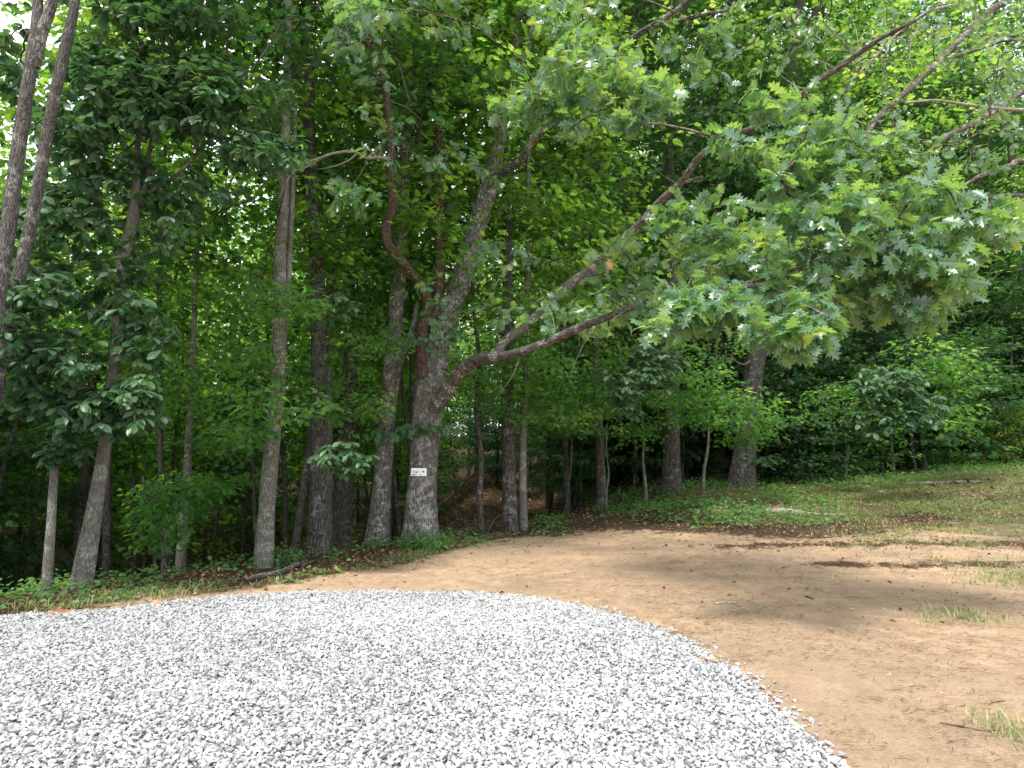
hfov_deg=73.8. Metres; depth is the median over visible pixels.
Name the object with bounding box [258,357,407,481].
young maple
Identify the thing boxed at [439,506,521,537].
brush tangle
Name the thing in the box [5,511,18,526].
bushy sapling
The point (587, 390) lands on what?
thin sapling
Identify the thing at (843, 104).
forest tree
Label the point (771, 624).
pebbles
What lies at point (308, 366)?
young maple
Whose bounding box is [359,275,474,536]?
young maple
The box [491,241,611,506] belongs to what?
young maple
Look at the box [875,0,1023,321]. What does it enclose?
forest tree
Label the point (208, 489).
young maple
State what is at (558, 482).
bushy sapling
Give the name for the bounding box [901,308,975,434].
bushy sapling
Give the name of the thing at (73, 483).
young maple
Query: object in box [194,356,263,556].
young maple
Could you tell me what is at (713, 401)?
thin sapling
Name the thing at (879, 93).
forest tree
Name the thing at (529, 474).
young maple
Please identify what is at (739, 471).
leaning tree
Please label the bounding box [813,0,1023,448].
forest tree
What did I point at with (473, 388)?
young maple
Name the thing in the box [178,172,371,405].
young maple
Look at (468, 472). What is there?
forest tree
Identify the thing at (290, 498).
bushy sapling
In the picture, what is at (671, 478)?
dark tree
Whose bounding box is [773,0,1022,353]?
forest tree
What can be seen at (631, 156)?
forest tree
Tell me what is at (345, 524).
forest tree
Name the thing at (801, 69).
forest tree
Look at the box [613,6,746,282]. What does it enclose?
forest tree
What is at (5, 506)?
bushy sapling
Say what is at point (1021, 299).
bushy sapling
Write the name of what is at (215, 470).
young maple
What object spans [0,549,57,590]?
bushy sapling
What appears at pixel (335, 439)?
young maple
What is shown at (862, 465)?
bushy sapling
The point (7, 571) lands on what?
bushy sapling
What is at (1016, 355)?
bushy sapling
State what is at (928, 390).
bushy sapling
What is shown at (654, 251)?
forest tree
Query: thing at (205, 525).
forest tree
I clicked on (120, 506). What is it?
forest tree
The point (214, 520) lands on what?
bushy sapling
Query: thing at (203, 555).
young maple
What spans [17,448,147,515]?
young maple
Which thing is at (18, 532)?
young maple
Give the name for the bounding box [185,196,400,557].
young maple
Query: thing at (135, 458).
young maple
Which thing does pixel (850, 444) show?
bushy sapling
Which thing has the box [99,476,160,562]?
bushy sapling
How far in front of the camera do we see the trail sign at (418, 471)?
12.77 m
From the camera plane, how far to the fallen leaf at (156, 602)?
7.44 m
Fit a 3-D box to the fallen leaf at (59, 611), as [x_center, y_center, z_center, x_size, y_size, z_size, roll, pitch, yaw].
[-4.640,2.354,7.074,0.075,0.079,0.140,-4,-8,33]
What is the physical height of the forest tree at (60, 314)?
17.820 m
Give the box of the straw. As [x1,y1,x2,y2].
[4,509,1023,767]
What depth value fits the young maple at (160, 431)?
12.35 m
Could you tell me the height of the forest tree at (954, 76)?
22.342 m
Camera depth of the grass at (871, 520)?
12.40 m
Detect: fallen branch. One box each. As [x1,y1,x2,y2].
[677,509,745,511]
[906,481,980,483]
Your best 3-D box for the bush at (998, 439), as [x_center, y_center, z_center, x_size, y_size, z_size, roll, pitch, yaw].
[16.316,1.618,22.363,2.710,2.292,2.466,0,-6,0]
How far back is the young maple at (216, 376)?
37.16 m
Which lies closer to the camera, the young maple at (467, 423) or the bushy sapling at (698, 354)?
the bushy sapling at (698, 354)
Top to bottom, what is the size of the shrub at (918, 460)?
0.987 m
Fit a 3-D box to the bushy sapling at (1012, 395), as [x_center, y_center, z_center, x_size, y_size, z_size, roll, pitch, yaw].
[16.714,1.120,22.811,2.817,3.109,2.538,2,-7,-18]
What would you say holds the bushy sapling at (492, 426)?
on the ground at (844, 683)
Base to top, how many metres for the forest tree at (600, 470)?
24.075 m
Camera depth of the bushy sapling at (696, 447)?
21.84 m
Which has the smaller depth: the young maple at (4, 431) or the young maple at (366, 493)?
the young maple at (4, 431)
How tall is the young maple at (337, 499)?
11.828 m
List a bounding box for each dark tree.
[144,0,498,556]
[522,0,849,495]
[661,0,899,477]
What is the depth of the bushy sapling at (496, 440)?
30.09 m
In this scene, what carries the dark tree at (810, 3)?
on the ground at (844, 683)
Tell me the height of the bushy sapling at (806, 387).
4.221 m
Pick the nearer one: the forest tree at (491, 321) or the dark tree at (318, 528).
the dark tree at (318, 528)
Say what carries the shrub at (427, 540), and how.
on the ground at (844, 683)
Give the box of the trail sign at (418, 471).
[411,468,426,475]
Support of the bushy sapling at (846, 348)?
on the ground at (844, 683)
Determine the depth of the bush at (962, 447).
23.95 m
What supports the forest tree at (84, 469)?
on the ground at (844, 683)
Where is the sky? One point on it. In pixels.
(4, 20)
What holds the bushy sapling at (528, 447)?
on the ground at (844, 683)
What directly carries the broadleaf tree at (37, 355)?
on the ground at (844, 683)
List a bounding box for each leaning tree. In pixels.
[0,0,58,334]
[0,0,98,410]
[639,0,1009,488]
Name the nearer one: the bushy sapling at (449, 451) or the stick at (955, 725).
the stick at (955, 725)
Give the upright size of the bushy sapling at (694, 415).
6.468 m
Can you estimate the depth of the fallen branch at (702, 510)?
14.59 m
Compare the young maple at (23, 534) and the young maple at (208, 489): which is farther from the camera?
the young maple at (23, 534)
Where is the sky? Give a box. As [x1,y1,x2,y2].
[0,0,1023,435]
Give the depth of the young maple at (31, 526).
15.20 m
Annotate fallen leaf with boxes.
[55,608,70,613]
[152,599,161,604]
[699,656,718,661]
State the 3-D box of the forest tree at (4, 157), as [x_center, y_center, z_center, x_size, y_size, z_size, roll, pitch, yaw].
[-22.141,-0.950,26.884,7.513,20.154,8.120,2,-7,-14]
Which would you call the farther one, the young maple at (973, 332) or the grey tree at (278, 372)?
the young maple at (973, 332)
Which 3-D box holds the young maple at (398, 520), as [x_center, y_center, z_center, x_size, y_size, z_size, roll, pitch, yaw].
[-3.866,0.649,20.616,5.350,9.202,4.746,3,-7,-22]
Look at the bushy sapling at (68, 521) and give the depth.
33.34 m
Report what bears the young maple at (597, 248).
on the ground at (844, 683)
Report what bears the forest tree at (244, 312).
on the ground at (844, 683)
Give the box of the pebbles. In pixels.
[118,530,1013,766]
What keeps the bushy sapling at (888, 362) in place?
on the ground at (844, 683)
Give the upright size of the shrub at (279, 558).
0.555 m
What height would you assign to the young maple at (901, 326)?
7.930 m
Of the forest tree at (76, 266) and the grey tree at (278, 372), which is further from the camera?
the forest tree at (76, 266)
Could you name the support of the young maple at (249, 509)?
on the ground at (844, 683)
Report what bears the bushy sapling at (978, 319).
on the ground at (844, 683)
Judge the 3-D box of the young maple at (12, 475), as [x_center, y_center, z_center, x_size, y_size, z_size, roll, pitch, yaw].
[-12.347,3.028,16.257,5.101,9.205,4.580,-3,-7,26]
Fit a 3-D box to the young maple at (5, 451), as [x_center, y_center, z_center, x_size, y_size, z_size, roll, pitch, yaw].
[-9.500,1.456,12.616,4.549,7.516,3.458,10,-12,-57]
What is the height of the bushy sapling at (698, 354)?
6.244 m
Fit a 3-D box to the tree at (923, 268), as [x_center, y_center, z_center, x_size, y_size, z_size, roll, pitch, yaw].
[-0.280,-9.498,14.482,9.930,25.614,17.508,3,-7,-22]
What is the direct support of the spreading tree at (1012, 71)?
on the ground at (844, 683)
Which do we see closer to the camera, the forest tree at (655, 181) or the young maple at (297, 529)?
the young maple at (297, 529)
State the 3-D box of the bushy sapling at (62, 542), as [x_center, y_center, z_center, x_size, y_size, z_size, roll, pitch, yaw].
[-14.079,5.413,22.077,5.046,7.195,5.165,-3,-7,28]
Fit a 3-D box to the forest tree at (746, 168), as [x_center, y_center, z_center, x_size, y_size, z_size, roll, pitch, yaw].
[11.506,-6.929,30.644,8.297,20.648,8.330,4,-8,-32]
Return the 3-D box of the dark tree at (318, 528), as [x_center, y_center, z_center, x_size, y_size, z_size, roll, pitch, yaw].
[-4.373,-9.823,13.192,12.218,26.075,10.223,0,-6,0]
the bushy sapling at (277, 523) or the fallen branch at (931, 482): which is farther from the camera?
the bushy sapling at (277, 523)
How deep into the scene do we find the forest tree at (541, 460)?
41.74 m
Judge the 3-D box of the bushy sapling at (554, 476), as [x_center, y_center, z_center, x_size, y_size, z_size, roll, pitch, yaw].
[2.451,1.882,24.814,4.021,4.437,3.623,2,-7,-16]
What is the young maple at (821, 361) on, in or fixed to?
on the ground at (844, 683)
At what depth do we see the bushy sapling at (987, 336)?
26.96 m
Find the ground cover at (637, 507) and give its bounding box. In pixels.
[0,447,1023,608]
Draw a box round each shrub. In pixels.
[94,564,129,578]
[122,551,219,569]
[271,542,310,565]
[395,527,455,550]
[889,446,948,467]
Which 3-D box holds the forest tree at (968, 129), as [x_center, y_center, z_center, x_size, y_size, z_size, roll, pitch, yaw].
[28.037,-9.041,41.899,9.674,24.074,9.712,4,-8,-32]
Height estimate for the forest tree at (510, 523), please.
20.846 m
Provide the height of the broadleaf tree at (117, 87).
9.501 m
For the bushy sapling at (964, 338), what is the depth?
23.59 m
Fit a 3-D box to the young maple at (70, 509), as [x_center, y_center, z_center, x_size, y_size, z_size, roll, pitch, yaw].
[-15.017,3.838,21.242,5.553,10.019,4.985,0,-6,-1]
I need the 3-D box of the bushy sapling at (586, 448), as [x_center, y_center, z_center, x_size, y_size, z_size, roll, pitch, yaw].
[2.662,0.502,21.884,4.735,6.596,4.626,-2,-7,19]
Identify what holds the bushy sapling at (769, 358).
on the ground at (844, 683)
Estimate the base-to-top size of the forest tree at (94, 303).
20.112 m
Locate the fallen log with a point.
(788, 509)
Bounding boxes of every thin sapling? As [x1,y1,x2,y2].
[497,361,635,509]
[595,314,689,503]
[649,357,803,494]
[781,372,914,477]
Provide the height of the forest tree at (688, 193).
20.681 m
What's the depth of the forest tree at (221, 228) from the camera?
51.08 m
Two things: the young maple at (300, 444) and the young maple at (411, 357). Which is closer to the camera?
the young maple at (411, 357)
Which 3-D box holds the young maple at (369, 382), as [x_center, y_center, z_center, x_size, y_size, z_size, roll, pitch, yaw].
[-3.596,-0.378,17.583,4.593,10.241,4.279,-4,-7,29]
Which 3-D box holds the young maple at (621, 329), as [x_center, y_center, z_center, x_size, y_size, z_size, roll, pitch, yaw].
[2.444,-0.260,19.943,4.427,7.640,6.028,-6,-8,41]
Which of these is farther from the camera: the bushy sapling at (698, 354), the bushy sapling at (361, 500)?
the bushy sapling at (361, 500)
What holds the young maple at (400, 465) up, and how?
on the ground at (844, 683)
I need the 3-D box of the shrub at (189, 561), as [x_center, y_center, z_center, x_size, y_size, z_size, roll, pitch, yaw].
[-15.319,7.915,30.595,4.398,1.150,1.310,0,-6,0]
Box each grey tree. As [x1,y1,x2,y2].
[4,0,505,568]
[140,0,477,550]
[242,0,642,546]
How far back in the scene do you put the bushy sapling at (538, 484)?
22.70 m
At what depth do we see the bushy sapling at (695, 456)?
21.17 m
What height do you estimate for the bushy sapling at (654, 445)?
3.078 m
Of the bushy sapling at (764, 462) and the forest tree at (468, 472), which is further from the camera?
the forest tree at (468, 472)
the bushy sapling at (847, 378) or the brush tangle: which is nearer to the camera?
the brush tangle
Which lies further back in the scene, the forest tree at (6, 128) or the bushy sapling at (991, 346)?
the bushy sapling at (991, 346)
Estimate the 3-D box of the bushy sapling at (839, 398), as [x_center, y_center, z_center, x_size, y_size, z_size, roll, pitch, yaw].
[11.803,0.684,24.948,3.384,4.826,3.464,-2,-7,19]
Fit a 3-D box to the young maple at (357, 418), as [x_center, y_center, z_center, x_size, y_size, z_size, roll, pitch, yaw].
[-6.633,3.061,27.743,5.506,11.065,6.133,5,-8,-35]
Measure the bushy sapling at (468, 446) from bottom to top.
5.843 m
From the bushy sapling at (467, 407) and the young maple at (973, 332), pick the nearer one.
the young maple at (973, 332)
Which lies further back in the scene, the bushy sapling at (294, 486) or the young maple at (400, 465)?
the bushy sapling at (294, 486)
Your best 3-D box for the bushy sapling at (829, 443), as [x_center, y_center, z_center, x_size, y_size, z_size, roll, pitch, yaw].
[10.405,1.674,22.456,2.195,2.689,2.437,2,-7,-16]
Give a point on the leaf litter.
(542, 564)
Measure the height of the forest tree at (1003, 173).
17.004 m
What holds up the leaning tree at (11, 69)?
on the ground at (844, 683)
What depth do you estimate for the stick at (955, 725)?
4.08 m
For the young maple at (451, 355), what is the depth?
19.57 m
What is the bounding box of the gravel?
[0,588,851,767]
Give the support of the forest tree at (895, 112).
on the ground at (844, 683)
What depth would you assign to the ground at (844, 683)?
8.61 m
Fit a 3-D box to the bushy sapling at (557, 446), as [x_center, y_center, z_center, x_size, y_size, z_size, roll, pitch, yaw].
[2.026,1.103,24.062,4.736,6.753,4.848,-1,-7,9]
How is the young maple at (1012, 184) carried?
on the ground at (844, 683)
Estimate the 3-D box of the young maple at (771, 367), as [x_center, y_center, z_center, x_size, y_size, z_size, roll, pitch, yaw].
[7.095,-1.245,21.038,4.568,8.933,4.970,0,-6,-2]
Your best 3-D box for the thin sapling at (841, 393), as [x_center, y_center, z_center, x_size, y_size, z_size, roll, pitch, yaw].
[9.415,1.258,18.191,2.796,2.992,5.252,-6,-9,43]
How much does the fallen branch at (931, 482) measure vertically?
0.123 m
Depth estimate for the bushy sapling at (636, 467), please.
20.21 m
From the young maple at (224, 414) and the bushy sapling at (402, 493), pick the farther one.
the bushy sapling at (402, 493)
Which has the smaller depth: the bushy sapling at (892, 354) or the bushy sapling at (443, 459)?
the bushy sapling at (892, 354)
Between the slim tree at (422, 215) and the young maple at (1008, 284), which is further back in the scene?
the young maple at (1008, 284)
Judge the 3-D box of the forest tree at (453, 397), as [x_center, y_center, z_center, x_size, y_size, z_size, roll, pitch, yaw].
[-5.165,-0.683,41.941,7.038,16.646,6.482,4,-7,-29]
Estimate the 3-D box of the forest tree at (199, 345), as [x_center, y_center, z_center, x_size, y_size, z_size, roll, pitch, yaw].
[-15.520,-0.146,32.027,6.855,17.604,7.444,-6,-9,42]
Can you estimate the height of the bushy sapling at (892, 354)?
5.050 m
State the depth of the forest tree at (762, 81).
21.82 m
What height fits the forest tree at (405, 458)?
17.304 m
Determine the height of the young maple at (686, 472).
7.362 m
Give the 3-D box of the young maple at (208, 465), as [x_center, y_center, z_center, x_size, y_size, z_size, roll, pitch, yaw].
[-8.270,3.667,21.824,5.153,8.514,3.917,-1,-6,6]
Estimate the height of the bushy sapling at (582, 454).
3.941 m
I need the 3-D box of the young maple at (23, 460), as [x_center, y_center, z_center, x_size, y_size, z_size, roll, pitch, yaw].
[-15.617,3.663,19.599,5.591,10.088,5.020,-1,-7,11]
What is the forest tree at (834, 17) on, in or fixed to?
on the ground at (844, 683)
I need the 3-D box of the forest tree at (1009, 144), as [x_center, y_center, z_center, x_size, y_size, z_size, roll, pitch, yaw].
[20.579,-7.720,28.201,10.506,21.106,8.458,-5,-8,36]
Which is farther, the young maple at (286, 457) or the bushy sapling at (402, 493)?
the bushy sapling at (402, 493)
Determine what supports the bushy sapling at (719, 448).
on the ground at (844, 683)
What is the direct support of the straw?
on the ground at (844, 683)
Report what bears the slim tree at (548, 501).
on the ground at (844, 683)
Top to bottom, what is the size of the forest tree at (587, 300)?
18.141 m
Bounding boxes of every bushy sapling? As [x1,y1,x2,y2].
[0,371,87,593]
[0,470,12,565]
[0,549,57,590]
[0,566,34,583]
[3,446,152,591]
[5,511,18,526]
[6,363,136,534]
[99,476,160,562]
[129,374,247,544]
[197,387,307,565]
[217,405,307,534]
[276,444,333,506]
[336,472,403,514]
[354,372,476,523]
[360,408,469,490]
[398,374,473,492]
[407,407,463,479]
[443,319,554,485]
[446,382,501,462]
[447,355,518,465]
[472,381,501,465]
[473,383,537,467]
[491,412,540,472]
[514,319,621,494]
[515,303,661,494]
[515,344,633,506]
[515,371,627,504]
[528,444,639,481]
[539,371,626,507]
[555,278,712,486]
[568,290,715,483]
[588,443,645,483]
[608,284,739,466]
[608,387,681,473]
[619,393,689,471]
[632,307,734,469]
[646,387,702,460]
[649,364,732,475]
[684,324,818,476]
[687,335,725,461]
[687,384,732,472]
[690,357,820,472]
[695,339,736,460]
[702,352,807,480]
[724,348,827,448]
[729,355,860,470]
[756,355,864,477]
[759,391,864,481]
[779,320,903,479]
[785,350,864,454]
[798,355,869,456]
[800,398,854,466]
[802,361,927,474]
[816,400,884,466]
[824,314,933,464]
[831,309,942,473]
[835,312,1007,469]
[838,373,927,468]
[852,330,915,454]
[884,394,969,458]
[886,322,988,455]
[897,349,1022,466]
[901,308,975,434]
[901,355,957,447]
[908,329,1022,453]
[913,277,1017,431]
[920,276,1022,438]
[925,312,1015,438]
[934,285,1023,450]
[935,319,1023,460]
[949,238,1023,441]
[964,372,1023,458]
[979,268,1023,404]
[996,312,1023,435]
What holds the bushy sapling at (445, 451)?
on the ground at (844, 683)
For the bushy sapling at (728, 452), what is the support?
on the ground at (844, 683)
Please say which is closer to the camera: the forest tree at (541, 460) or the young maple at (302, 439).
the young maple at (302, 439)
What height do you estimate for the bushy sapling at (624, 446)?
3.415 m
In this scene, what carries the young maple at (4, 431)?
on the ground at (844, 683)
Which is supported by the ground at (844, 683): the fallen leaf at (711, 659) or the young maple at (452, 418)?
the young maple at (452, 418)
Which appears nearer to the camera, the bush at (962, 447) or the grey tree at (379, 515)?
the grey tree at (379, 515)
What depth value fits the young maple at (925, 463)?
21.79 m
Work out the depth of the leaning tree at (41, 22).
7.40 m
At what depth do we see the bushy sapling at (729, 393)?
24.69 m
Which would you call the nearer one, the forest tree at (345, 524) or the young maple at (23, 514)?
the forest tree at (345, 524)
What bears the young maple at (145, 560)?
on the ground at (844, 683)
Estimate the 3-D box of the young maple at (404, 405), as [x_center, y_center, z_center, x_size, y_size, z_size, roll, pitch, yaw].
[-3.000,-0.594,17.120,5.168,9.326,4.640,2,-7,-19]
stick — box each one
[714,600,736,604]
[939,722,995,730]
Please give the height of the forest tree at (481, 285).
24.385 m
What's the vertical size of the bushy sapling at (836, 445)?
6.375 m
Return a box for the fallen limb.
[243,561,309,581]
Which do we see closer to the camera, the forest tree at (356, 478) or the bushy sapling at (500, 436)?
the forest tree at (356, 478)
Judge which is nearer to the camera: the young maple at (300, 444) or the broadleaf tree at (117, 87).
the broadleaf tree at (117, 87)
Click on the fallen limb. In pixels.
(282, 571)
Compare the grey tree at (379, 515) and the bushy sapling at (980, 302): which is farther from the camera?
the bushy sapling at (980, 302)
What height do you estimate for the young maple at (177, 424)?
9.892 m
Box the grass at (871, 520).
[1,466,1023,750]
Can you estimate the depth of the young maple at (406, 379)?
25.16 m
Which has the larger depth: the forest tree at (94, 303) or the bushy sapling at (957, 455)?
the forest tree at (94, 303)
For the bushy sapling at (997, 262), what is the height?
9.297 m
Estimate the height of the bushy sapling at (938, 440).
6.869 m
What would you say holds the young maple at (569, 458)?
on the ground at (844, 683)
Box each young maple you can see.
[0,0,248,581]
[0,278,169,594]
[0,285,143,496]
[0,304,197,529]
[0,328,78,522]
[0,375,130,590]
[0,378,67,517]
[0,403,49,439]
[2,316,77,573]
[2,378,78,576]
[2,459,63,583]
[4,351,175,508]
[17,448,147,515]
[26,23,276,575]
[61,270,263,576]
[76,262,222,576]
[102,272,286,571]
[103,349,213,547]
[117,464,260,574]
[152,381,294,570]
[155,307,310,545]
[168,332,231,566]
[170,368,336,564]
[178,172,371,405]
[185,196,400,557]
[193,418,295,564]
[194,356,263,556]
[199,33,451,556]
[199,327,229,409]
[254,287,380,459]
[255,41,478,550]
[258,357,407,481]
[259,273,363,433]
[259,337,374,481]
[282,358,408,511]
[285,315,341,511]
[286,344,409,464]
[287,187,483,457]
[287,206,415,508]
[295,275,462,537]
[297,348,444,544]
[309,110,530,445]
[335,271,461,538]
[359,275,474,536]
[359,275,495,397]
[363,389,406,507]
[442,338,481,497]
[448,366,501,472]
[452,332,497,471]
[466,137,677,505]
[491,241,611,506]
[494,380,538,478]
[520,243,687,440]
[527,323,635,515]
[557,210,699,479]
[603,269,771,476]
[637,279,765,481]
[683,196,818,481]
[704,176,886,473]
[735,224,850,419]
[817,264,902,447]
[831,234,1023,468]
[885,303,1022,450]
[936,240,1023,454]
[957,122,1023,365]
[969,208,1015,345]
[991,254,1023,370]
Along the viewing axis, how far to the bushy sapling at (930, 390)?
25.05 m
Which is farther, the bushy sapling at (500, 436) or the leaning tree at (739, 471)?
the bushy sapling at (500, 436)
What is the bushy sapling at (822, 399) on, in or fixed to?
on the ground at (844, 683)
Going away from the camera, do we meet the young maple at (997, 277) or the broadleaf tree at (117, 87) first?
the broadleaf tree at (117, 87)
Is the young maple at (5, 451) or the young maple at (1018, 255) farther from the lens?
the young maple at (1018, 255)
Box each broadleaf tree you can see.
[0,0,312,592]
[0,264,173,596]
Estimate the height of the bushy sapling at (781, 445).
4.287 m
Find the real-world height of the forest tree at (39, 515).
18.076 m
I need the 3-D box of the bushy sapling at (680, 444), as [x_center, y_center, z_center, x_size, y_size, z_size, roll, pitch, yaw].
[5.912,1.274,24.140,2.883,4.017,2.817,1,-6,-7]
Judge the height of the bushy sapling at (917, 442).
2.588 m
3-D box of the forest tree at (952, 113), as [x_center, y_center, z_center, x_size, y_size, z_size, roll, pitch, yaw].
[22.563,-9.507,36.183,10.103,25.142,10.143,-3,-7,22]
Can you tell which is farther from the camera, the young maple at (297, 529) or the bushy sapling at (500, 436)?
the bushy sapling at (500, 436)
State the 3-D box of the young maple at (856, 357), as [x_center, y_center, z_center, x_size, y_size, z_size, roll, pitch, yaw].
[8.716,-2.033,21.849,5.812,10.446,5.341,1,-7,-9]
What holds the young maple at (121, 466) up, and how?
on the ground at (844, 683)
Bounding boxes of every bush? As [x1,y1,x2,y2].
[941,431,993,455]
[962,399,1023,462]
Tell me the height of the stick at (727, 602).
0.043 m
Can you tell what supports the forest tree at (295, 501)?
on the ground at (844, 683)
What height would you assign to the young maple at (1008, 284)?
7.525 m
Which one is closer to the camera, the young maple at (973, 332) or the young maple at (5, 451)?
the young maple at (5, 451)
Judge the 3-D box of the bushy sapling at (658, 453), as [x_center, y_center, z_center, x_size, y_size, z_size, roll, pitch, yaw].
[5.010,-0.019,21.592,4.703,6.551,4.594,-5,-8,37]
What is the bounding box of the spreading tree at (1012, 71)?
[703,0,1023,201]
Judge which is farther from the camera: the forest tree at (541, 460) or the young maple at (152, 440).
the forest tree at (541, 460)
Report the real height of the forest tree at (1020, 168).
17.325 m
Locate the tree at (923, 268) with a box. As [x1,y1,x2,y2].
[261,0,1023,542]
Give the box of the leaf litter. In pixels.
[0,451,1023,631]
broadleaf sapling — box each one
[838,364,954,471]
[879,333,1015,450]
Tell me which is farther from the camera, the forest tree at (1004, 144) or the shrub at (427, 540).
the forest tree at (1004, 144)
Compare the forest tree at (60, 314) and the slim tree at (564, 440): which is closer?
the slim tree at (564, 440)
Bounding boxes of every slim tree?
[0,0,383,572]
[313,0,613,534]
[445,0,684,514]
[452,20,657,515]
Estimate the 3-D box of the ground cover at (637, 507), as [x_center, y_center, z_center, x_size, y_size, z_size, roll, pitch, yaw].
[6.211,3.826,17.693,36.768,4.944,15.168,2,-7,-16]
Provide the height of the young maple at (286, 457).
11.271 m
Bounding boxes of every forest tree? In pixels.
[0,0,58,238]
[0,0,256,576]
[0,120,68,540]
[0,134,74,537]
[8,245,82,377]
[46,191,108,387]
[67,177,250,567]
[69,186,188,520]
[91,206,252,522]
[98,193,298,570]
[125,0,501,549]
[167,152,269,377]
[203,223,267,511]
[206,72,414,548]
[333,407,370,528]
[354,0,662,533]
[359,214,494,501]
[379,0,714,530]
[403,265,480,452]
[444,256,500,478]
[447,215,514,381]
[457,205,553,439]
[461,0,721,508]
[477,201,556,470]
[482,0,704,369]
[518,3,745,442]
[576,0,871,478]
[584,85,665,283]
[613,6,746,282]
[641,86,741,447]
[653,0,890,456]
[673,0,913,352]
[703,23,844,285]
[735,8,922,308]
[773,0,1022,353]
[791,0,948,329]
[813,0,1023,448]
[823,55,986,355]
[854,0,1018,275]
[866,0,1023,354]
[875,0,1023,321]
[877,0,1023,332]
[907,59,1023,250]
[947,88,1023,253]
[949,130,1023,332]
[986,142,1023,293]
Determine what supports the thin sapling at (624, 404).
on the ground at (844, 683)
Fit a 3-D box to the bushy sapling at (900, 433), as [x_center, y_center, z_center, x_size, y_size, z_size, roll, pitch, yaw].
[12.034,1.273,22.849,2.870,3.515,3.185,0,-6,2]
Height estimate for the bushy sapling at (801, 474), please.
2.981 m
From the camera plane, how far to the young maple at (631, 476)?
22.82 m
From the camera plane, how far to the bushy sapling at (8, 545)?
12.62 m
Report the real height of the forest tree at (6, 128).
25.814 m
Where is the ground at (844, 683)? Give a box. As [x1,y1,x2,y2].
[0,431,1023,767]
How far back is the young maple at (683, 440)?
20.87 m
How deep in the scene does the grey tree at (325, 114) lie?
13.06 m
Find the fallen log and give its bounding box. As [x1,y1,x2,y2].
[758,508,837,514]
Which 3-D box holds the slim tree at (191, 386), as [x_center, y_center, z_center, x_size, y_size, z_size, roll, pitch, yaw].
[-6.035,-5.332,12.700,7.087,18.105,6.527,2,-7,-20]
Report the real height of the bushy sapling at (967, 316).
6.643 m
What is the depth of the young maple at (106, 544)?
13.77 m

